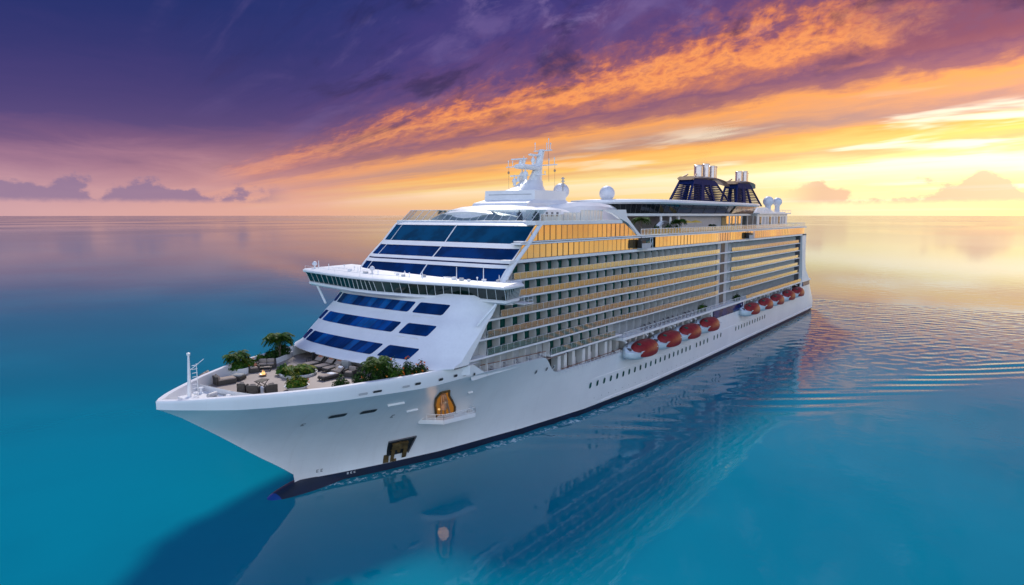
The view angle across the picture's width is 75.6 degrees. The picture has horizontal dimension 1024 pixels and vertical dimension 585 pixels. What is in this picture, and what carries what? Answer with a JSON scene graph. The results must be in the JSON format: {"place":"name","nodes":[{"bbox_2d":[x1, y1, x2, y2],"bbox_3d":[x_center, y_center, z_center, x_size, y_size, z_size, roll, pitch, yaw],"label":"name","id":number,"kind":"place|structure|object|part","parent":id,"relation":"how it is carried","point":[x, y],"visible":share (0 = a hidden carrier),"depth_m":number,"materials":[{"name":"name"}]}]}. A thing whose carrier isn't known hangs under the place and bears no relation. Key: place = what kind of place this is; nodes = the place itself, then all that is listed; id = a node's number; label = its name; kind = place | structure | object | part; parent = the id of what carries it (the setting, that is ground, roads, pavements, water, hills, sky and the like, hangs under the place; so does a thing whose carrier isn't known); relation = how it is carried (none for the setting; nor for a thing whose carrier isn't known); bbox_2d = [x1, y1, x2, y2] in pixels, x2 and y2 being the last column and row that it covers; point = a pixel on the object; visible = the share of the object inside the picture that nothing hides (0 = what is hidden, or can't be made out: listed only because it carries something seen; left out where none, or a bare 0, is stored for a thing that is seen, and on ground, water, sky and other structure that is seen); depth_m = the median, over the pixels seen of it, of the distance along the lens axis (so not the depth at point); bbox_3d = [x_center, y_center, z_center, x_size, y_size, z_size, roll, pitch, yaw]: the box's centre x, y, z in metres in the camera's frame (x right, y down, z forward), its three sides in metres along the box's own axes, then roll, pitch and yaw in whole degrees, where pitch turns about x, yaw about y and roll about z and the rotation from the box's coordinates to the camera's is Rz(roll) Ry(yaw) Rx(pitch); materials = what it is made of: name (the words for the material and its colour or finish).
{"place":"outdoors","nodes":[
{"label":"outdoors","id":0,"kind":"place"},
{"bbox_2d":[341,360,351,368],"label":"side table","id":1,"kind":"object","parent":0,"point":[346,364],"visible":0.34,"depth_m":104.47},
{"bbox_2d":[0,216,1023,584],"bbox_3d":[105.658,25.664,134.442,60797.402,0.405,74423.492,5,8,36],"label":"water","id":2,"kind":"structure","parent":0,"point":[860,422],"depth_m":117.21,"materials":[{"name":"blue liquid"}]},
{"bbox_2d":[156,138,812,500],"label":"cruise ship","id":3,"kind":"object","parent":2,"relation":"on","point":[496,316],"visible":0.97,"depth_m":120.10,"materials":[{"name":"white paint"}]},
{"bbox_2d":[212,374,236,385],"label":"sofa","id":4,"kind":"object","parent":3,"relation":"on","point":[218,380],"visible":1,"depth_m":96.63,"materials":[{"name":"fabric"}]},
{"bbox_2d":[231,373,246,380],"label":"pouf","id":5,"kind":"object","parent":3,"relation":"on","point":[240,376],"visible":0.89,"depth_m":99.20,"materials":[{"name":"fabric"}]},
{"bbox_2d":[230,366,251,374],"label":"planter","id":6,"kind":"object","parent":3,"relation":"on","point":[245,370],"visible":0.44,"depth_m":102.58,"materials":[{"name":"white paint"}]},
{"bbox_2d":[222,350,251,366],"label":"palm tree","id":7,"kind":"object","parent":6,"relation":"in","point":[243,355],"visible":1,"depth_m":102.99,"materials":[{"name":"green plant"}]},
{"bbox_2d":[228,360,249,370],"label":"shrub","id":8,"kind":"object","parent":6,"relation":"in","point":[236,366],"visible":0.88,"depth_m":102.58,"materials":[{"name":"green plant"}]},
{"bbox_2d":[242,357,255,365],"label":"shrub","id":9,"kind":"object","parent":6,"relation":"in","point":[251,360],"visible":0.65,"depth_m":104.64,"materials":[{"name":"green plant"}]},
{"bbox_2d":[236,382,248,392],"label":"armchair","id":10,"kind":"object","parent":3,"relation":"on","point":[241,387],"visible":0.91,"depth_m":92.09,"materials":[{"name":"wicker"}]},
{"bbox_2d":[246,384,260,393],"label":"armchair","id":11,"kind":"object","parent":3,"relation":"on","point":[252,388],"visible":0.93,"depth_m":91.01,"materials":[{"name":"fabric"}]},
{"bbox_2d":[248,362,259,372],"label":"sofa","id":12,"kind":"object","parent":3,"relation":"on","point":[255,368],"visible":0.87,"depth_m":104.05,"materials":[{"name":"wicker"}]},
{"bbox_2d":[254,378,268,386],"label":"folding table","id":13,"kind":"object","parent":3,"relation":"on","point":[261,380],"visible":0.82,"depth_m":94.73,"materials":[{"name":"wood"}]},
{"bbox_2d":[260,366,271,370],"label":"coffee table","id":14,"kind":"object","parent":3,"relation":"on","point":[270,367],"visible":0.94,"depth_m":105.30,"materials":[{"name":"wicker"}]},
{"bbox_2d":[257,358,276,368],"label":"sofa","id":15,"kind":"object","parent":3,"relation":"on","point":[268,362],"visible":0.86,"depth_m":107.10,"materials":[{"name":"fabric"}]},
{"bbox_2d":[264,383,277,392],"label":"armchair","id":16,"kind":"object","parent":3,"relation":"on","point":[270,387],"visible":0.88,"depth_m":91.58,"materials":[{"name":"wicker"}]},
{"bbox_2d":[276,351,292,363],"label":"planter","id":17,"kind":"object","parent":3,"relation":"on","point":[281,358],"visible":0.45,"depth_m":112.40,"materials":[{"name":"white paint"}]},
{"bbox_2d":[254,352,265,361],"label":"shrub","id":18,"kind":"object","parent":17,"relation":"in","point":[260,357],"visible":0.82,"depth_m":108.11,"materials":[{"name":"green plant"}]},
{"bbox_2d":[264,347,278,358],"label":"shrub","id":19,"kind":"object","parent":17,"relation":"in","point":[271,354],"visible":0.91,"depth_m":109.88,"materials":[{"name":"green plant"}]},
{"bbox_2d":[261,332,294,355],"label":"palm tree","id":20,"kind":"object","parent":17,"relation":"in","point":[279,339],"visible":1,"depth_m":110.89,"materials":[{"name":"green plant"}]},
{"bbox_2d":[274,343,291,356],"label":"shrub","id":21,"kind":"object","parent":17,"relation":"in","point":[285,351],"visible":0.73,"depth_m":112.72,"materials":[{"name":"green plant"}]},
{"bbox_2d":[284,383,309,390],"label":"planter","id":22,"kind":"object","parent":3,"relation":"on","point":[300,388],"visible":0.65,"depth_m":92.72,"materials":[{"name":"white paint"}]},
{"bbox_2d":[284,372,309,388],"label":"shrub","id":23,"kind":"object","parent":22,"relation":"in","point":[297,381],"visible":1,"depth_m":93.19,"materials":[{"name":"green plant"}]},
{"bbox_2d":[279,369,317,378],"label":"planter","id":24,"kind":"object","parent":3,"relation":"on","point":[303,375],"visible":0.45,"depth_m":101.03,"materials":[{"name":"white paint"}]},
{"bbox_2d":[275,363,286,374],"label":"shrub","id":25,"kind":"object","parent":24,"relation":"in","point":[280,367],"visible":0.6,"depth_m":102.03,"materials":[{"name":"green plant"}]},
{"bbox_2d":[282,363,316,377],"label":"shrub","id":26,"kind":"object","parent":24,"relation":"in","point":[290,369],"visible":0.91,"depth_m":101.37,"materials":[{"name":"green plant"}]},
{"bbox_2d":[289,365,316,375],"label":"shrub","id":27,"kind":"object","parent":24,"relation":"in","point":[291,374],"visible":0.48,"depth_m":101.34,"materials":[{"name":"green plant"}]},
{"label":"window","id":28,"kind":"part","parent":3,"relation":"part of","materials":[{"name":"blue glass"}]},
{"bbox_2d":[305,355,324,364],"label":"sun lounger","id":29,"kind":"object","parent":3,"relation":"on","point":[319,359],"visible":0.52,"depth_m":108.70,"materials":[{"name":"wicker"}]},
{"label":"window","id":30,"kind":"part","parent":3,"relation":"part of","materials":[{"name":"blue glass"}]},
{"bbox_2d":[314,358,335,370],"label":"sun lounger","id":31,"kind":"object","parent":3,"relation":"on","point":[329,361],"visible":0.62,"depth_m":107.05,"materials":[{"name":"wicker"}]},
{"bbox_2d":[317,366,344,380],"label":"sun lounger","id":32,"kind":"object","parent":3,"relation":"on","point":[338,370],"visible":0.92,"depth_m":100.03,"materials":[{"name":"fabric"}]},
{"bbox_2d":[321,359,341,371],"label":"sun lounger","id":33,"kind":"object","parent":3,"relation":"on","point":[326,368],"visible":0.53,"depth_m":104.94,"materials":[{"name":"fabric"}]},
{"bbox_2d":[329,364,343,373],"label":"sun lounger","id":34,"kind":"object","parent":3,"relation":"on","point":[332,369],"visible":0.41,"depth_m":102.90,"materials":[{"name":"wicker"}]},
{"bbox_2d":[331,374,349,386],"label":"shrub","id":35,"kind":"object","parent":3,"relation":"on","point":[339,381],"visible":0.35,"depth_m":91.58,"materials":[{"name":"green plant"}]},
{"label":"window","id":36,"kind":"part","parent":3,"relation":"part of","materials":[{"name":"blue glass"}]},
{"bbox_2d":[343,366,358,376],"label":"armchair","id":37,"kind":"object","parent":3,"relation":"on","point":[349,371],"visible":0.86,"depth_m":101.26,"materials":[{"name":"fabric"}]},
{"bbox_2d":[351,367,369,383],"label":"shrub","id":38,"kind":"object","parent":3,"relation":"on","point":[359,377],"visible":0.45,"depth_m":92.75,"materials":[{"name":"green plant"}]},
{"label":"window","id":39,"kind":"part","parent":3,"relation":"part of","materials":[{"name":"blue glass"}]},
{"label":"window","id":40,"kind":"part","parent":3,"relation":"part of","materials":[{"name":"blue glass"}]},
{"bbox_2d":[367,363,385,380],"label":"shrub","id":41,"kind":"object","parent":3,"relation":"on","point":[377,376],"visible":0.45,"depth_m":93.93,"materials":[{"name":"green plant"}]},
{"bbox_2d":[360,355,393,376],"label":"shrub","id":42,"kind":"object","parent":3,"relation":"on","point":[371,362],"visible":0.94,"depth_m":94.19,"materials":[{"name":"green plant"}]},
{"bbox_2d":[385,357,402,378],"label":"shrub","id":43,"kind":"object","parent":3,"relation":"on","point":[394,373],"visible":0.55,"depth_m":95.37,"materials":[{"name":"green plant"}]},
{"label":"window","id":44,"kind":"part","parent":3,"relation":"part of","materials":[{"name":"blue glass"}]},
{"bbox_2d":[399,356,417,375],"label":"shrub","id":45,"kind":"object","parent":3,"relation":"on","point":[406,368],"visible":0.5,"depth_m":96.65,"materials":[{"name":"green plant"}]},
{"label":"bridge window","id":46,"kind":"part","parent":3,"relation":"part of","materials":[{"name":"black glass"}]},
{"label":"window","id":47,"kind":"part","parent":3,"relation":"part of","materials":[{"name":"blue glass"}]},
{"bbox_2d":[412,359,428,373],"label":"shrub","id":48,"kind":"object","parent":3,"relation":"on","point":[421,368],"visible":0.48,"depth_m":98.03,"materials":[{"name":"green plant"}]},
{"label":"window","id":49,"kind":"part","parent":3,"relation":"part of","materials":[{"name":"blue glass"}]},
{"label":"panorama window","id":50,"kind":"part","parent":3,"relation":"part of","materials":[{"name":"blue glass"}]},
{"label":"shell door","id":51,"kind":"part","parent":3,"relation":"part of","materials":[{"name":"gold metal"}]},
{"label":"panorama window","id":52,"kind":"part","parent":3,"relation":"part of","materials":[{"name":"blue glass"}]},
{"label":"panorama window","id":53,"kind":"part","parent":3,"relation":"part of","materials":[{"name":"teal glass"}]},
{"bbox_2d":[516,210,522,220],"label":"shrub","id":54,"kind":"object","parent":3,"relation":"on","point":[520,216],"visible":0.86,"depth_m":121.80,"materials":[{"name":"green plant"}]},
{"bbox_2d":[532,211,538,220],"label":"shrub","id":55,"kind":"object","parent":3,"relation":"on","point":[536,217],"visible":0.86,"depth_m":120.78,"materials":[{"name":"green plant"}]},
{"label":"gallery window","id":56,"kind":"part","parent":3,"relation":"part of","materials":[{"name":"orange glass"}]},
{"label":"lounge window","id":57,"kind":"part","parent":3,"relation":"part of","materials":[{"name":"orange glass"}]},
{"bbox_2d":[622,335,660,359],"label":"lifeboat","id":58,"kind":"object","parent":3,"relation":"hanging from","point":[640,349],"visible":1,"depth_m":144.87,"materials":[{"name":"red plastic"}]},
{"bbox_2d":[631,217,651,233],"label":"palm tree","id":59,"kind":"object","parent":3,"relation":"on","point":[644,220],"visible":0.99,"depth_m":154.25,"materials":[{"name":"green plant"}]},
{"bbox_2d":[637,237,652,248],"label":"maintenance cradle","id":60,"kind":"object","parent":3,"relation":"hanging from","point":[644,244],"visible":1,"depth_m":145.00,"materials":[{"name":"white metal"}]},
{"bbox_2d":[652,225,659,233],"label":"shrub","id":61,"kind":"object","parent":3,"relation":"on","point":[655,226],"visible":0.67,"depth_m":159.20,"materials":[{"name":"beige plant"}]},
{"bbox_2d":[650,330,683,349],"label":"lifeboat","id":62,"kind":"object","parent":3,"relation":"hanging from","point":[667,339],"visible":0.9,"depth_m":156.06,"materials":[{"name":"red plastic"}]},
{"bbox_2d":[662,223,672,232],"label":"shrub","id":63,"kind":"object","parent":3,"relation":"on","point":[668,229],"visible":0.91,"depth_m":163.42,"materials":[{"name":"beige plant"}]},
{"bbox_2d":[672,225,680,232],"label":"shrub","id":64,"kind":"object","parent":3,"relation":"on","point":[675,229],"visible":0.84,"depth_m":167.63,"materials":[{"name":"beige plant"}]},
{"bbox_2d":[669,219,686,226],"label":"palm tree","id":65,"kind":"object","parent":3,"relation":"on","point":[680,221],"visible":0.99,"depth_m":170.57,"materials":[{"name":"green plant"}]},
{"bbox_2d":[673,323,703,340],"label":"lifeboat","id":66,"kind":"object","parent":3,"relation":"hanging from","point":[689,331],"visible":0.85,"depth_m":166.56,"materials":[{"name":"red plastic"}]},
{"bbox_2d":[691,220,701,230],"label":"parasol","id":67,"kind":"object","parent":3,"relation":"on","point":[695,221],"visible":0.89,"depth_m":179.42,"materials":[{"name":"yellow fabric"}]},
{"bbox_2d":[697,303,707,311],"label":"shrub","id":68,"kind":"object","parent":3,"relation":"on","point":[701,306],"visible":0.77,"depth_m":181.50,"materials":[{"name":"green plant"}]},
{"bbox_2d":[693,315,721,332],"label":"lifeboat","id":69,"kind":"object","parent":3,"relation":"hanging from","point":[708,324],"visible":0.86,"depth_m":177.38,"materials":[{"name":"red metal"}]},
{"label":"bay window","id":70,"kind":"part","parent":3,"relation":"part of","materials":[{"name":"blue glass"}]},
{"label":"aft gallery window","id":71,"kind":"part","parent":3,"relation":"part of","materials":[{"name":"orange glass"}]},
{"bbox_2d":[733,294,740,300],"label":"shrub","id":72,"kind":"object","parent":3,"relation":"on","point":[736,296],"visible":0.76,"depth_m":204.11,"materials":[{"name":"green plant"}]},
{"bbox_2d":[745,231,754,238],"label":"maintenance cradle","id":73,"kind":"object","parent":3,"relation":"hanging from","point":[750,235],"visible":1,"depth_m":204.66,"materials":[{"name":"white metal"}]},
{"bbox_2d":[739,302,761,315],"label":"lifeboat","id":74,"kind":"object","parent":3,"relation":"hanging from","point":[750,309],"visible":0.95,"depth_m":206.44,"materials":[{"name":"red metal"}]},
{"bbox_2d":[753,296,774,310],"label":"lifeboat","id":75,"kind":"object","parent":3,"relation":"hanging from","point":[765,303],"visible":0.81,"depth_m":218.78,"materials":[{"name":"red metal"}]},
{"bbox_2d":[766,294,785,305],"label":"lifeboat","id":76,"kind":"object","parent":3,"relation":"hanging from","point":[778,299],"visible":0.77,"depth_m":229.94,"materials":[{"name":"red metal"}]},
{"bbox_2d":[778,290,796,301],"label":"lifeboat","id":77,"kind":"object","parent":3,"relation":"hanging from","point":[788,295],"visible":0.84,"depth_m":242.06,"materials":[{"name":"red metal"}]},
{"bbox_2d":[788,285,804,297],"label":"lifeboat","id":78,"kind":"object","parent":3,"relation":"hanging from","point":[799,291],"visible":0.72,"depth_m":253.31,"materials":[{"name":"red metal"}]},
{"bbox_2d":[0,0,1023,215],"label":"sky","id":79,"kind":"structure","parent":0,"point":[108,107],"materials":[{"name":"purple"}]}
]}

